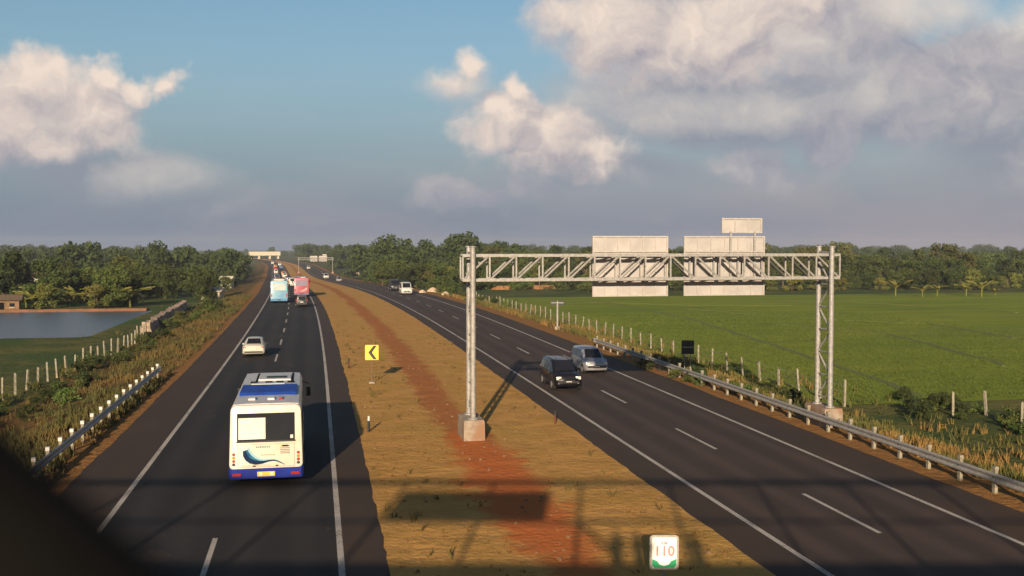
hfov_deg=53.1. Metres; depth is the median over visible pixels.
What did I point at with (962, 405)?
shrub
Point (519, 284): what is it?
tree
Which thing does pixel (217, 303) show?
shrub
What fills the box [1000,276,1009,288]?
tree
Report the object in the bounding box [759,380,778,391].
shrub
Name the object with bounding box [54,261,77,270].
tree
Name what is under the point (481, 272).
tree
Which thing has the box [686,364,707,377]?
shrub
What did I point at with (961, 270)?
tree
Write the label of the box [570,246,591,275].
tree
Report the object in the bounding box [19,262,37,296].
tree
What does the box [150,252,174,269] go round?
tree
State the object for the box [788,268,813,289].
tree
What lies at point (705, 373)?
shrub
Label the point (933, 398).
shrub
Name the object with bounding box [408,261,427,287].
tree
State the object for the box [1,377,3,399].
fence post
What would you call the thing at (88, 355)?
shrub
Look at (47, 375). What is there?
fence post
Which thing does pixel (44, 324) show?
pond water
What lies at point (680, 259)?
tree
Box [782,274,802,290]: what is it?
tree
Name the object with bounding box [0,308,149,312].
pond bank
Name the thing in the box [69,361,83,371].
shrub
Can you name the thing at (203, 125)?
sky
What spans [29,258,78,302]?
tree
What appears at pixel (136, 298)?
tree
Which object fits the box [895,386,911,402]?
shrub
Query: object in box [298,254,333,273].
sign gantry
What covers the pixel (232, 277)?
house
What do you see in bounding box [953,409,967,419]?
shrub
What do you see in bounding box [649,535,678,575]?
kilometre sign
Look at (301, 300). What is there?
hatchback car
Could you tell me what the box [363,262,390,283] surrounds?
tree
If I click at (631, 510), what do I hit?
median grass
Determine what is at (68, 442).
guard rail
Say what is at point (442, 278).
tree
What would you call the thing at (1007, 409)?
shrub
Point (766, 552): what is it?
shoulder
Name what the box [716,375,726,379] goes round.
shrub
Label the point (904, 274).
tree
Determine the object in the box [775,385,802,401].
shrub
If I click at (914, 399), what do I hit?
shrub
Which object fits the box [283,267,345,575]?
edge line
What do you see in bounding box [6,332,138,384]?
fence wire
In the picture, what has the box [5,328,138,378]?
fence wire
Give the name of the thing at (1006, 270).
tree
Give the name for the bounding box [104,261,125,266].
tree
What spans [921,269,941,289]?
tree
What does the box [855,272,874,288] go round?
tree
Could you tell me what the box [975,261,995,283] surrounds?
tree
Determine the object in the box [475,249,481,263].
tree
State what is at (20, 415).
shrub
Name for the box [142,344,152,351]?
shrub
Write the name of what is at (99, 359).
shrub
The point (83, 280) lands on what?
tree
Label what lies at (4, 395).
shrub
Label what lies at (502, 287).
earth bank
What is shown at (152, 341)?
shrub
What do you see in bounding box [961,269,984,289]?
tree
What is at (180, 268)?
tree
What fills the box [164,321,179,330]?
shrub
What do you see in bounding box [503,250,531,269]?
tree
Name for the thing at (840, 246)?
tree
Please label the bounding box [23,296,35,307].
banana plant
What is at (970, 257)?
tree
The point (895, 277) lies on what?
tree
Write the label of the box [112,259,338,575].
road
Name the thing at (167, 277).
tree
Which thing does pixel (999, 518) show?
shoulder
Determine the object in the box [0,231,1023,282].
distant woods
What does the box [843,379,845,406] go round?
fence post
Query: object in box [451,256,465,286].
tree
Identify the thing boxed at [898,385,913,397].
shrub
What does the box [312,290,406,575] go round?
median
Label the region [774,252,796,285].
tree
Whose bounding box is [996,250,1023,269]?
tree
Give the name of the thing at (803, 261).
tree
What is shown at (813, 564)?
edge line
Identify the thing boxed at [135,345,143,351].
shrub
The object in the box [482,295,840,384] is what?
fence wire
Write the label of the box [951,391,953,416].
fence post
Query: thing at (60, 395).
shrub
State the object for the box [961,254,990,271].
tree
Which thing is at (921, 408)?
shrub
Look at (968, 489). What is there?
verge
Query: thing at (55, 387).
shrub
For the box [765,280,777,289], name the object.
tree
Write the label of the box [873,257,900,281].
tree
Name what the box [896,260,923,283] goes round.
tree
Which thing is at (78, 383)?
shrub
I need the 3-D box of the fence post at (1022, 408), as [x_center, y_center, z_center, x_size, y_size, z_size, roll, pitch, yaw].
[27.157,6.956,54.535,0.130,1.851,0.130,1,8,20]
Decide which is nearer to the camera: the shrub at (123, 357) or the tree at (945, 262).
the shrub at (123, 357)
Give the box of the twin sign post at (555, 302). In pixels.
[551,300,563,329]
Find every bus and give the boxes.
[229,372,310,479]
[270,278,289,302]
[292,276,309,295]
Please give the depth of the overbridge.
1057.09 m
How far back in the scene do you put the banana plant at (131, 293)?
165.78 m
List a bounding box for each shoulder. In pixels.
[71,260,271,514]
[259,259,390,575]
[260,257,1023,542]
[262,258,826,575]
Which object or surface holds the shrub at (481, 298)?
on the verge at (1012, 496)
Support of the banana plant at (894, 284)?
on the paddy field
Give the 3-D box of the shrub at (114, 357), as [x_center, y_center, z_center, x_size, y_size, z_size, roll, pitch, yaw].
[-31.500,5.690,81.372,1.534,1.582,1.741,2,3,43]
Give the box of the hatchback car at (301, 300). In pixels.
[295,295,308,306]
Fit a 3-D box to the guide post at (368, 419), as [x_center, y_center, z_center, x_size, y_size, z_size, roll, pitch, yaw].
[-6.713,6.471,47.988,0.115,0.950,0.115,-2,3,-33]
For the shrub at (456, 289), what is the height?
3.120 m
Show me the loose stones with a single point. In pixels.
(567, 536)
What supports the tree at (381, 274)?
on the ground at (18, 356)
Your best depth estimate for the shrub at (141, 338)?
96.30 m
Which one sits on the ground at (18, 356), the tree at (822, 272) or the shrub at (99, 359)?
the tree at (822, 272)
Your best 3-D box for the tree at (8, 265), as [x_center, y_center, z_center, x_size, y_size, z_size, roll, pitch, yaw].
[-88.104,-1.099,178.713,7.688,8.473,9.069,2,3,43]
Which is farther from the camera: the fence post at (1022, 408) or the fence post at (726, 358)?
the fence post at (726, 358)
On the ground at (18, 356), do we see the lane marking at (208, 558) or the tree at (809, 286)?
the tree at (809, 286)
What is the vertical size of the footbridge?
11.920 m
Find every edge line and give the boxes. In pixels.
[109,260,271,517]
[263,258,833,575]
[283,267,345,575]
[299,262,1023,544]
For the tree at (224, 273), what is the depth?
296.02 m
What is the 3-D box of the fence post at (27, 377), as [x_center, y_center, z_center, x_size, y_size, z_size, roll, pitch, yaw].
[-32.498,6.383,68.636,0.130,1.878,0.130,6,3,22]
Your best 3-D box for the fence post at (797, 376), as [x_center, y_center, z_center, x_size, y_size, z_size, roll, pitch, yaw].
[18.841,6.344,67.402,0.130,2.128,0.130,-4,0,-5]
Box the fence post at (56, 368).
[55,358,58,377]
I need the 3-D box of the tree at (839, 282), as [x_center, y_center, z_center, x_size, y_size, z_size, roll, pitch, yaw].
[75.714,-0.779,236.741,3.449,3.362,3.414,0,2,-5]
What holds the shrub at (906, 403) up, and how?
on the ground at (18, 356)
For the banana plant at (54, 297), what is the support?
on the ground at (18, 356)
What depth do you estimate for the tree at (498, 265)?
326.07 m
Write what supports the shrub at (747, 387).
on the verge at (1012, 496)
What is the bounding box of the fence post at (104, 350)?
[103,341,105,356]
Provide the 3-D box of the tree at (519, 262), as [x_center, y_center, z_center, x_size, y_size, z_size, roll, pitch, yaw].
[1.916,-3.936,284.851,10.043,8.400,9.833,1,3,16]
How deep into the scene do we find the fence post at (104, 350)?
87.81 m
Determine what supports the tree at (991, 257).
on the ground at (18, 356)
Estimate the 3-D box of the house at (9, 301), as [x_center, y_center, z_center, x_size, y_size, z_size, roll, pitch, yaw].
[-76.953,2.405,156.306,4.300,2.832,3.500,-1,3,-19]
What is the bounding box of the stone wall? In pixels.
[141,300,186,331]
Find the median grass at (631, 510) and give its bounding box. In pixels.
[334,311,741,575]
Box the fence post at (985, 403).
[983,390,987,415]
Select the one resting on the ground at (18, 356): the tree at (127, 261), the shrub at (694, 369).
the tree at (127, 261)
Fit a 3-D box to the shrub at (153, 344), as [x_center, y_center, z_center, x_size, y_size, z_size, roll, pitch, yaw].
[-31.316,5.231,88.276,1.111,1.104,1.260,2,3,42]
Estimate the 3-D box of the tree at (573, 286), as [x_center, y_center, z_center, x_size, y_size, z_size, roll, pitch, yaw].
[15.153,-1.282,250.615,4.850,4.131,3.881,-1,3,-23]
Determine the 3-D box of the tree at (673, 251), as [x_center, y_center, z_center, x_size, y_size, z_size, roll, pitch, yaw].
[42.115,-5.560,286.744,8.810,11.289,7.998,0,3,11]
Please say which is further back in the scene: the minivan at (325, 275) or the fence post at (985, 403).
the minivan at (325, 275)
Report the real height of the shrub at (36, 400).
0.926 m
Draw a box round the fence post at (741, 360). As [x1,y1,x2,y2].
[740,357,743,375]
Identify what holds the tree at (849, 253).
on the ground at (18, 356)
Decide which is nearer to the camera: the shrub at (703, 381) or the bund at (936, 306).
the shrub at (703, 381)
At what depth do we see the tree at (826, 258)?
297.94 m
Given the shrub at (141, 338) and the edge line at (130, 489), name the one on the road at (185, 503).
the edge line at (130, 489)
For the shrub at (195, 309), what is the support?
on the verge at (252, 284)
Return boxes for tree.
[0,258,25,294]
[5,250,37,289]
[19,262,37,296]
[22,275,64,305]
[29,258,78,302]
[32,283,56,308]
[33,256,57,279]
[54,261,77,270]
[57,266,85,300]
[64,268,91,301]
[77,264,129,296]
[84,284,108,307]
[87,265,129,300]
[89,272,132,306]
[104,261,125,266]
[110,255,145,282]
[122,273,146,305]
[131,263,174,296]
[141,267,186,298]
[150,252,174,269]
[172,269,187,294]
[176,267,190,280]
[181,266,216,298]
[185,265,215,298]
[187,269,219,299]
[218,271,238,286]
[220,276,233,290]
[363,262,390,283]
[371,260,395,285]
[385,258,411,282]
[391,267,409,281]
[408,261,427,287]
[408,262,437,282]
[421,270,436,286]
[425,266,456,287]
[426,262,447,267]
[442,253,459,266]
[442,266,454,271]
[446,269,462,286]
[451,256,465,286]
[458,262,496,289]
[460,268,485,286]
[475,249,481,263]
[477,262,495,273]
[481,246,505,263]
[493,263,502,270]
[494,269,511,285]
[500,248,514,265]
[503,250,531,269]
[506,259,537,283]
[508,270,534,289]
[511,265,533,282]
[525,250,547,284]
[527,259,547,284]
[535,258,568,286]
[545,245,573,277]
[550,272,570,290]
[553,259,578,284]
[567,253,582,275]
[569,275,583,289]
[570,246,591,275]
[575,250,591,273]
[576,273,591,291]
[668,249,677,274]
[668,260,675,287]
[668,267,682,290]
[672,253,683,281]
[765,243,771,252]
[765,257,779,286]
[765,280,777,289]
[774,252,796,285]
[775,256,814,282]
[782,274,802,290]
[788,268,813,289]
[793,247,821,269]
[795,257,814,285]
[805,244,829,264]
[806,274,822,289]
[807,264,835,285]
[822,252,838,272]
[823,274,835,289]
[824,241,853,266]
[834,278,846,290]
[835,255,857,280]
[837,268,861,289]
[840,248,865,278]
[841,255,877,286]
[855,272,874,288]
[862,253,885,280]
[864,256,894,285]
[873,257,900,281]
[873,277,889,289]
[875,248,899,270]
[887,270,913,288]
[887,273,905,289]
[896,252,912,272]
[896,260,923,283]
[900,248,927,271]
[901,259,941,284]
[904,273,924,289]
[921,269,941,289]
[928,243,959,281]
[928,256,954,282]
[935,267,960,288]
[940,270,962,289]
[951,258,969,283]
[955,252,977,271]
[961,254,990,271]
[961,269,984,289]
[969,270,988,289]
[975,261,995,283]
[980,251,1007,278]
[985,275,1002,288]
[992,257,1012,280]
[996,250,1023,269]
[996,259,1022,283]
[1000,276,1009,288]
[1006,256,1023,285]
[1006,273,1023,287]
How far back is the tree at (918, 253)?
320.90 m
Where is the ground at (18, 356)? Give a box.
[0,250,1023,469]
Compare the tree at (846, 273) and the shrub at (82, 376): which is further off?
the tree at (846, 273)
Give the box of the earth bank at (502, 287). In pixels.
[477,285,555,289]
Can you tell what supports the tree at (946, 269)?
on the ground at (18, 356)
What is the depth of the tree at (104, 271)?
184.72 m
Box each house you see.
[0,294,24,309]
[202,287,226,298]
[219,276,234,287]
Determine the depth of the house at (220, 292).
196.25 m
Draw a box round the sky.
[0,0,1023,250]
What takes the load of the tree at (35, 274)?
on the ground at (18, 356)
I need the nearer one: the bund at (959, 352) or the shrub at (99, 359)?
the shrub at (99, 359)
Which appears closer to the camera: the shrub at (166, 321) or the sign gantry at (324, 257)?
the shrub at (166, 321)
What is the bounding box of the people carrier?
[570,345,607,373]
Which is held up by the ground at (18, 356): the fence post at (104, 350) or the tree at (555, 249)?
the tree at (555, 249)
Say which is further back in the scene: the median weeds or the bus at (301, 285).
the bus at (301, 285)
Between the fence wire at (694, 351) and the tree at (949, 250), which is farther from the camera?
the tree at (949, 250)
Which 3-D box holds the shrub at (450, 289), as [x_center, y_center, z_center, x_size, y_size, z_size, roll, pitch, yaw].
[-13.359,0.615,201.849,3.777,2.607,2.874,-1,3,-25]
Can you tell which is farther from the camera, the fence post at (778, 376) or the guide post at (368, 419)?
the fence post at (778, 376)
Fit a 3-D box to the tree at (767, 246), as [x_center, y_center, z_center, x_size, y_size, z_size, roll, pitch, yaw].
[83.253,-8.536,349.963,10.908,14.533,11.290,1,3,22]
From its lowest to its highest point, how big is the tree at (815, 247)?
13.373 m
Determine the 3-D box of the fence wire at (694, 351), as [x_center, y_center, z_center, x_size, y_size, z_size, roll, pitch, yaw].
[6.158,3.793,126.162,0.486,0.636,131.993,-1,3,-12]
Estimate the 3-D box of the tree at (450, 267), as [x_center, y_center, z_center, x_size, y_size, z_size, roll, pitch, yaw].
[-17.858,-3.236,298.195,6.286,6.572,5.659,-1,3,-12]
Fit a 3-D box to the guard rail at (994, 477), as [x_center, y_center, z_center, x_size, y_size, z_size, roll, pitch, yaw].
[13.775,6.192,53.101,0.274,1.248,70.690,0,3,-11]
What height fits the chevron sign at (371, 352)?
2.725 m
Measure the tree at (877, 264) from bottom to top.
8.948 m
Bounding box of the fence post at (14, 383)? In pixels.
[14,373,15,394]
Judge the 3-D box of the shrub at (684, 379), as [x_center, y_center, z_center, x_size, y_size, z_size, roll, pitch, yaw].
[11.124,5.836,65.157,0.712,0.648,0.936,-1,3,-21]
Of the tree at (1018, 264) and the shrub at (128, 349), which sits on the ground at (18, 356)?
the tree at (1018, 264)
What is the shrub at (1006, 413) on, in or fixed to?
on the ground at (18, 356)
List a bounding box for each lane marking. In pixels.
[200,266,289,575]
[302,264,881,532]
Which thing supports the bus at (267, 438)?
on the road at (185, 503)
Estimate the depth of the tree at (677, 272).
244.06 m
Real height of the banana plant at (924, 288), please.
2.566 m
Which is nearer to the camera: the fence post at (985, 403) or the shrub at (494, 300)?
the fence post at (985, 403)
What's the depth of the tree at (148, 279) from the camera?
206.40 m
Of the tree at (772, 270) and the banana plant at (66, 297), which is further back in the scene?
the tree at (772, 270)
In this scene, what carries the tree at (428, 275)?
on the ground at (18, 356)
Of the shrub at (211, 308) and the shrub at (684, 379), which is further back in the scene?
the shrub at (211, 308)
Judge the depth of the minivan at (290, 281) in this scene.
253.81 m
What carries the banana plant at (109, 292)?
on the ground at (18, 356)
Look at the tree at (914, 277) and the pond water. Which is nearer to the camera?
the pond water
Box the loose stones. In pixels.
[340,321,710,565]
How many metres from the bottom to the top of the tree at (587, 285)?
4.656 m
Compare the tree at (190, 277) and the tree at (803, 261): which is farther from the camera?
the tree at (803, 261)
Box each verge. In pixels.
[0,262,267,476]
[303,262,1023,507]
[413,290,1023,512]
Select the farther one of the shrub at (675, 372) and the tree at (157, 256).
the tree at (157, 256)
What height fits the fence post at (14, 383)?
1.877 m
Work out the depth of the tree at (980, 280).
241.77 m
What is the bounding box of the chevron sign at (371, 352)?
[365,345,378,383]
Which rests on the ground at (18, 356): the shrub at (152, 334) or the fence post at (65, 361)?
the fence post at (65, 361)
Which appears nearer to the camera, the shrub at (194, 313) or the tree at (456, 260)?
the shrub at (194, 313)
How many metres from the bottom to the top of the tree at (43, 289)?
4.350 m
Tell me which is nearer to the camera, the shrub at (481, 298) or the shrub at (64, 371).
the shrub at (64, 371)
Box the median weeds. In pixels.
[337,321,663,559]
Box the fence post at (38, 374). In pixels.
[37,367,38,382]
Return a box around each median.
[253,258,759,575]
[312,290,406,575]
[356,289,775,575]
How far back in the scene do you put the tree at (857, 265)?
269.94 m
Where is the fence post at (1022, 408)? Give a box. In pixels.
[1020,402,1023,426]
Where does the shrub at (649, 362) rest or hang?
on the verge at (1012, 496)
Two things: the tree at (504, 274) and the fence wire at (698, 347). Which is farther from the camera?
the tree at (504, 274)
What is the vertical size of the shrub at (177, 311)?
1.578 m
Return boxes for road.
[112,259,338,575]
[253,257,1023,575]
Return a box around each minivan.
[288,278,293,286]
[323,273,328,278]
[388,279,399,290]
[399,282,412,294]
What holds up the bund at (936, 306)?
on the paddy field
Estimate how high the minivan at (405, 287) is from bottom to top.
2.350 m
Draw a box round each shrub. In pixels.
[0,392,11,406]
[0,404,8,414]
[15,411,27,420]
[18,404,35,414]
[25,380,43,392]
[28,395,46,405]
[37,386,55,396]
[47,380,69,396]
[51,387,81,405]
[59,368,74,378]
[68,379,85,391]
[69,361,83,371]
[72,369,90,386]
[76,351,93,360]
[76,356,97,371]
[80,373,100,385]
[82,355,104,369]
[103,350,124,365]
[117,352,136,364]
[121,346,133,352]
[134,334,150,344]
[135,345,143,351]
[142,331,156,338]
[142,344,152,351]
[144,342,156,351]
[148,338,157,344]
[156,328,171,338]
[159,317,172,326]
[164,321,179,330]
[174,310,184,317]
[181,318,192,323]
[189,310,202,321]
[193,307,204,314]
[201,302,217,312]
[206,297,222,307]
[419,283,427,289]
[435,285,453,292]
[451,285,463,294]
[477,295,487,300]
[490,298,498,302]
[500,299,519,309]
[638,358,654,369]
[668,368,683,378]
[681,374,690,381]
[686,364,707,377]
[694,367,707,379]
[694,377,708,385]
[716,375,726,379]
[729,380,753,393]
[758,385,773,392]
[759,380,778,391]
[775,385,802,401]
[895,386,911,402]
[897,395,922,408]
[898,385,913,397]
[907,401,934,417]
[908,396,927,412]
[926,392,948,408]
[926,397,949,409]
[938,391,959,408]
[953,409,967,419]
[954,401,969,412]
[968,401,989,413]
[995,412,1020,424]
[996,405,1020,422]
[1002,410,1019,423]
[1006,422,1022,431]
[1011,419,1023,433]
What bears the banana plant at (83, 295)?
on the ground at (18, 356)
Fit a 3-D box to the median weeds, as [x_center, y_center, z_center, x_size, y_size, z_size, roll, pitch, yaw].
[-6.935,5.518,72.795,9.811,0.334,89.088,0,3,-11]
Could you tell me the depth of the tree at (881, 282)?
239.75 m
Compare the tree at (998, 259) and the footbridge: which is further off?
the tree at (998, 259)
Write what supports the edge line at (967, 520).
on the road at (763, 482)
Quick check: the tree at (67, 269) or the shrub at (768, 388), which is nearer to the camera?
the shrub at (768, 388)
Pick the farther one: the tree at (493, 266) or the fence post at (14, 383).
the tree at (493, 266)
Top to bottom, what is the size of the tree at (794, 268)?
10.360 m
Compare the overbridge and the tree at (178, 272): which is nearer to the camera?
the tree at (178, 272)
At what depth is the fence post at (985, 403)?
58.29 m
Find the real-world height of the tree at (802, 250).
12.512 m
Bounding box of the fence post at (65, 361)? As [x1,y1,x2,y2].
[64,356,66,368]
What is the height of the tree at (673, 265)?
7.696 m
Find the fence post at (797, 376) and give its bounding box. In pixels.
[796,368,799,391]
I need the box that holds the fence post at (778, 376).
[777,369,779,385]
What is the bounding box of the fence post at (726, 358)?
[725,353,727,370]
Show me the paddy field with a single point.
(983, 320)
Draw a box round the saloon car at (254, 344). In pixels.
[242,336,268,356]
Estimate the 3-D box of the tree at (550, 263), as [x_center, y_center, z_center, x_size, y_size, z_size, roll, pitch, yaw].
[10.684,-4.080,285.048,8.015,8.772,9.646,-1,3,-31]
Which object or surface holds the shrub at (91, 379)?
on the verge at (252, 284)
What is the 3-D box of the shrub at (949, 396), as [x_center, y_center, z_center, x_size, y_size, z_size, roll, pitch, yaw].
[26.075,6.797,60.817,1.601,1.310,1.355,0,3,11]
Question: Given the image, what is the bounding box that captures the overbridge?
[249,252,279,258]
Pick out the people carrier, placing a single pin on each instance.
(584, 358)
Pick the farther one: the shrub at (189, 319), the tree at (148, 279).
the tree at (148, 279)
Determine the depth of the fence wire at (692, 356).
83.35 m
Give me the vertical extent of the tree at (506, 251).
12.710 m
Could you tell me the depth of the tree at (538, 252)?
324.48 m
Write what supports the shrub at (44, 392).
on the verge at (252, 284)
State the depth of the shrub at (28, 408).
58.44 m
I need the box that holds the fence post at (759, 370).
[757,360,760,380]
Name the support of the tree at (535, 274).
on the ground at (18, 356)
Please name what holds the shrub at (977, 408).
on the ground at (18, 356)
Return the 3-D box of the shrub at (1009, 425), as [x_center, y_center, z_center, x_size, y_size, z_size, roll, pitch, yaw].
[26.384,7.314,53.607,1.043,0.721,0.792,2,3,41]
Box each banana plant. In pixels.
[12,291,35,306]
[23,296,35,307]
[48,291,67,306]
[54,293,81,306]
[56,285,92,305]
[68,289,92,305]
[91,287,130,307]
[114,286,154,306]
[879,279,912,295]
[912,285,930,296]
[929,284,945,295]
[954,281,982,295]
[967,280,997,296]
[988,288,1001,295]
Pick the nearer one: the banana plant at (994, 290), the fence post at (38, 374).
the fence post at (38, 374)
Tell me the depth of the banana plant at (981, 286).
199.35 m
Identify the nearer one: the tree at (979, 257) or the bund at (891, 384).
the bund at (891, 384)
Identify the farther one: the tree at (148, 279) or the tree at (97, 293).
the tree at (148, 279)
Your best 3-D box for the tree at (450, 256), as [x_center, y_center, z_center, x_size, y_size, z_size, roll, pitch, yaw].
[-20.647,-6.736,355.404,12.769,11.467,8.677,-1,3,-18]
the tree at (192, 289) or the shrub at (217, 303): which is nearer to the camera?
the shrub at (217, 303)
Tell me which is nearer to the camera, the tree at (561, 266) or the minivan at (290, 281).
the minivan at (290, 281)
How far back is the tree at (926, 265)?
287.22 m
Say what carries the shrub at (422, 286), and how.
on the verge at (1012, 496)
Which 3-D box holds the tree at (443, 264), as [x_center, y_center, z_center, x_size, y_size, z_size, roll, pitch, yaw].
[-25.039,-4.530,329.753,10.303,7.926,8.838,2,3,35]
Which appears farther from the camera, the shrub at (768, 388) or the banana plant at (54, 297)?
the banana plant at (54, 297)
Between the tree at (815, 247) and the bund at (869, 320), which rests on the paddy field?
the bund at (869, 320)
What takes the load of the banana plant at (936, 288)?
on the paddy field
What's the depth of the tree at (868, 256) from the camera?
345.89 m
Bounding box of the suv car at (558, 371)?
[540,355,580,389]
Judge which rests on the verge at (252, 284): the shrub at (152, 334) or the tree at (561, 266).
the shrub at (152, 334)
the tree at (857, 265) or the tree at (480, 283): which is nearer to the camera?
the tree at (480, 283)
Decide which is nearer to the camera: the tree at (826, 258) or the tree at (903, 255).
the tree at (826, 258)
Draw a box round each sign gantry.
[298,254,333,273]
[458,218,842,440]
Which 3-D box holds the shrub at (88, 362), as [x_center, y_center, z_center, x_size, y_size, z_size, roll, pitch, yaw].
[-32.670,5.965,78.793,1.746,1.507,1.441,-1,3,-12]
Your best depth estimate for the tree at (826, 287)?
243.92 m
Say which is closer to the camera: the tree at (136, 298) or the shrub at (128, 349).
the shrub at (128, 349)
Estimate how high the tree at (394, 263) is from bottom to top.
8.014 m
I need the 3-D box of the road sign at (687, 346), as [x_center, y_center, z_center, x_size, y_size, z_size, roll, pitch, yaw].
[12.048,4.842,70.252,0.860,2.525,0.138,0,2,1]
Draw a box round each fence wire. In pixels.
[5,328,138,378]
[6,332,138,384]
[480,297,842,391]
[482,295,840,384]
[496,303,840,398]
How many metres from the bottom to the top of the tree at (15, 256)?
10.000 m
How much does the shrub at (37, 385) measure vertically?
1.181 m
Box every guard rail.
[43,364,160,462]
[593,336,1023,493]
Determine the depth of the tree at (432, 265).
291.11 m
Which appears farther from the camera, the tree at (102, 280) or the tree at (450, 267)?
the tree at (450, 267)
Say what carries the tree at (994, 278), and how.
on the ground at (18, 356)
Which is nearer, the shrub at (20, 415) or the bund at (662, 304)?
the shrub at (20, 415)
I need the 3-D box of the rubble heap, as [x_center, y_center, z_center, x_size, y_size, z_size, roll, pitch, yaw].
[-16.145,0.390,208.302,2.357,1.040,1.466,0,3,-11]
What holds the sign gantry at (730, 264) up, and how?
on the verge at (1012, 496)
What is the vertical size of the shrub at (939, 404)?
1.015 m
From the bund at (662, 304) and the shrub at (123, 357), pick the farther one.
the bund at (662, 304)
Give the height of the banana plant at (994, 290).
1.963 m
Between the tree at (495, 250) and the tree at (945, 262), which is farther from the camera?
the tree at (495, 250)
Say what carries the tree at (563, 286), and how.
on the ground at (18, 356)
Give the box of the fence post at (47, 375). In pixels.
[46,362,48,381]
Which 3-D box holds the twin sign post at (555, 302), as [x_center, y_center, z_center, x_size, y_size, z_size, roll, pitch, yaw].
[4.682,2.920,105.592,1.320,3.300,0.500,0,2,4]
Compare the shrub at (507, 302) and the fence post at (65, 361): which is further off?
the shrub at (507, 302)
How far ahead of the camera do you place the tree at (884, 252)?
372.46 m
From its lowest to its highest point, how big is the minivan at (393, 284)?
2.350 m
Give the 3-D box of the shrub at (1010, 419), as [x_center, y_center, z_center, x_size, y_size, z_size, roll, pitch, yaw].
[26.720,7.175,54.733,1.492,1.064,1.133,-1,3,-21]
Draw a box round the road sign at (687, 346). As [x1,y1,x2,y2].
[681,340,693,367]
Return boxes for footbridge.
[0,421,176,575]
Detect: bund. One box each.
[514,302,791,306]
[592,300,927,396]
[684,308,1015,337]
[767,322,1006,365]
[850,302,1017,312]
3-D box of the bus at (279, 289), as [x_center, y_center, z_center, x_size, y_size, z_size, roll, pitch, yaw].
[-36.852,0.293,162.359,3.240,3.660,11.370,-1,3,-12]
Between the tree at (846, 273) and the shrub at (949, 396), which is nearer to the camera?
the shrub at (949, 396)
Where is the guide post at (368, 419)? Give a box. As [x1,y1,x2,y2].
[367,416,369,431]
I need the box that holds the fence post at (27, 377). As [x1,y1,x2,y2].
[25,369,28,389]
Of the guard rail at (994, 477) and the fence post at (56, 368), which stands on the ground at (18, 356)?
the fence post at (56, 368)
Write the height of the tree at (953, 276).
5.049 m
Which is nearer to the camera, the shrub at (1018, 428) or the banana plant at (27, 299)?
the shrub at (1018, 428)
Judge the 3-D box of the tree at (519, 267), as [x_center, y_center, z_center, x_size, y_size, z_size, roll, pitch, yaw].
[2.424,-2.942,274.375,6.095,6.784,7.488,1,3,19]
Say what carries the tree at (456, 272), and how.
on the ground at (18, 356)
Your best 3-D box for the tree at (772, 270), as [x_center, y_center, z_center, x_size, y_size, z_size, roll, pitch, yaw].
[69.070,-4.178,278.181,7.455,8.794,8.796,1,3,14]
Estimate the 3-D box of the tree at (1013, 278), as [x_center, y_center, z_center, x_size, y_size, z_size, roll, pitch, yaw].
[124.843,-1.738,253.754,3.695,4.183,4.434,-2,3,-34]
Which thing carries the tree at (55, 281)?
on the ground at (18, 356)
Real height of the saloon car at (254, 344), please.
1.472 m
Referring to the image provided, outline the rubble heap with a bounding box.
[427,287,437,291]
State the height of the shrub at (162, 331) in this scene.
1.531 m
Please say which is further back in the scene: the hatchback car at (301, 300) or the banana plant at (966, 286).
the banana plant at (966, 286)
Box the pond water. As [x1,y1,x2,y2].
[0,311,150,338]
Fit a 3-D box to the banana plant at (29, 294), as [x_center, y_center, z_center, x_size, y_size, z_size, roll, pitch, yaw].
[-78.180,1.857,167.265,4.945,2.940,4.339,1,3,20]
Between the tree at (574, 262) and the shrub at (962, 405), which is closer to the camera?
the shrub at (962, 405)
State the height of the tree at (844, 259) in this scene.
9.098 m
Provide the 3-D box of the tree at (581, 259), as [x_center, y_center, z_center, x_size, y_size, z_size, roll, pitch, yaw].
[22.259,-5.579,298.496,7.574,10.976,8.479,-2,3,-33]
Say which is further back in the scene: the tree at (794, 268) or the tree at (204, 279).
the tree at (794, 268)
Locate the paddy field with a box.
[484,293,1023,404]
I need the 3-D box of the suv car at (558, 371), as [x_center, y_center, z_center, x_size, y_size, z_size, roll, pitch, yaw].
[2.987,5.209,63.134,2.030,1.851,4.390,0,3,-11]

